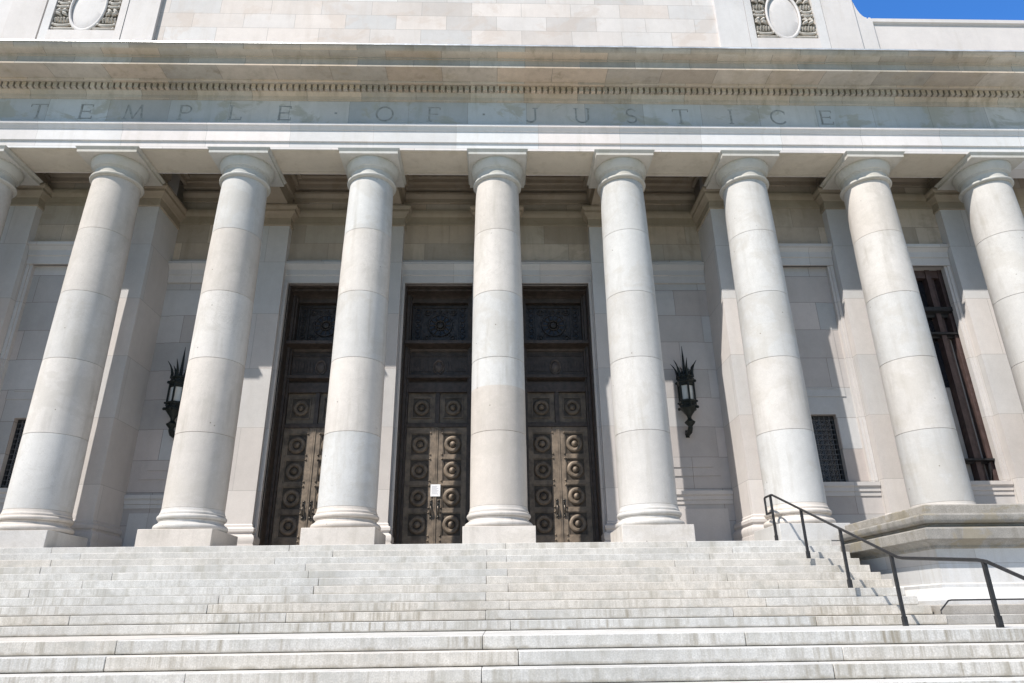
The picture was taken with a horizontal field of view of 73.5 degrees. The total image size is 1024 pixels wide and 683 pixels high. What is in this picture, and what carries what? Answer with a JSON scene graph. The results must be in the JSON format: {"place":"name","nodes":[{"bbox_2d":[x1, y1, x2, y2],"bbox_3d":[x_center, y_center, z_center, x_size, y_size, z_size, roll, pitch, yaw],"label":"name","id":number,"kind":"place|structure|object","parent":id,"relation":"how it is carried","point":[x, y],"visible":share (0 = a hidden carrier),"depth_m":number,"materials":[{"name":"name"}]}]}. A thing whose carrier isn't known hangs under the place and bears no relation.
{"place":"outdoors","nodes":[
{"label":"outdoors","id":0,"kind":"place"},
{"bbox_2d":[832,540,845,545],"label":"terrace","id":1,"kind":"structure","parent":0,"point":[836,543],"depth_m":17.23,"materials":[{"name":"grey stone"}]},
{"bbox_2d":[0,0,1023,547],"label":"courthouse","id":2,"kind":"structure","parent":1,"relation":"on","point":[374,270],"depth_m":21.78,"materials":[{"name":"stone"}]},
{"bbox_2d":[0,420,25,487],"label":"barred window","id":3,"kind":"structure","parent":2,"relation":"in","point":[21,423],"depth_m":20.35,"materials":[{"name":"black paint"}]},
{"bbox_2d":[162,347,186,440],"bbox_3d":[-10.527,1.563,21.624,0.753,2.980,0.914,0,-22,-2],"label":"wall lantern","id":4,"kind":"object","parent":2,"relation":"attached to","point":[176,385],"depth_m":21.38,"materials":[{"name":"black metal"}]},
{"bbox_2d":[259,285,338,545],"bbox_3d":[-6.480,2.438,22.541,2.338,9.068,0.970,0,-22,-2],"label":"bronze door","id":5,"kind":"structure","parent":2,"relation":"in","point":[290,504],"depth_m":22.64,"materials":[{"name":"brown metal"}]},
{"bbox_2d":[393,286,472,543],"bbox_3d":[-2.482,2.433,22.656,2.338,9.068,0.970,0,-22,-2],"label":"bronze door","id":6,"kind":"structure","parent":2,"relation":"in","point":[434,433],"depth_m":22.78,"materials":[{"name":"brown metal"}]},
{"bbox_2d":[430,484,439,495],"bbox_3d":[-2.441,4.740,21.842,0.310,0.380,0.014,0,-22,-2],"label":"paper notice","id":7,"kind":"object","parent":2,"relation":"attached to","point":[435,490],"visible":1,"depth_m":21.84,"materials":[{"name":"white paper"}]},
{"bbox_2d":[522,286,601,542],"bbox_3d":[1.516,2.428,22.771,2.338,9.068,0.970,0,-22,-2],"label":"bronze door","id":8,"kind":"structure","parent":2,"relation":"in","point":[563,493],"depth_m":22.89,"materials":[{"name":"brown metal"}]},
{"bbox_2d":[670,346,698,437],"bbox_3d":[5.606,1.543,22.088,0.753,2.980,0.914,0,-22,-2],"label":"wall lantern","id":9,"kind":"object","parent":2,"relation":"attached to","point":[685,384],"depth_m":21.89,"materials":[{"name":"black metal"}]},
{"bbox_2d":[811,416,845,481],"bbox_3d":[9.569,3.332,21.076,0.960,2.130,0.175,0,-22,-2],"label":"barred window","id":10,"kind":"structure","parent":2,"relation":"in","point":[830,460],"depth_m":21.05,"materials":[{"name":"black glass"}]},
{"bbox_2d":[914,270,998,480],"bbox_3d":[13.537,0.944,22.140,2.360,7.220,0.480,0,-22,-2],"label":"tall window","id":11,"kind":"structure","parent":2,"relation":"in","point":[979,460],"depth_m":22.09,"materials":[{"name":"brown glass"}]},
{"bbox_2d":[852,0,1023,19],"label":"sky","id":12,"kind":"structure","parent":0,"point":[887,9],"materials":[{"name":"blue"}]},
{"bbox_3d":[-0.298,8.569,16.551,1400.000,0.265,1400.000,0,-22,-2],"label":"ground","id":13,"kind":"structure","parent":0,"visible":0},
{"bbox_2d":[0,540,1023,682],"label":"stone staircase","id":14,"kind":"structure","parent":13,"relation":"on","point":[782,611],"depth_m":12.83,"materials":[{"name":"stone"}]},
{"bbox_2d":[764,494,1023,627],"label":"iron handrail","id":15,"kind":"object","parent":14,"relation":"on","point":[998,619],"visible":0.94,"depth_m":12.19,"materials":[{"name":"black metal"}]},
{"bbox_2d":[838,504,1023,624],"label":"stone pedestal","id":16,"kind":"object","parent":14,"relation":"on","point":[993,533],"visible":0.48,"depth_m":13.90,"materials":[{"name":"beige stone"}]},
{"bbox_2d":[940,598,1023,613],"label":"pipe rail","id":17,"kind":"object","parent":16,"relation":"on","point":[941,609],"visible":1,"depth_m":12.96,"materials":[{"name":"grey metal"}]}
]}

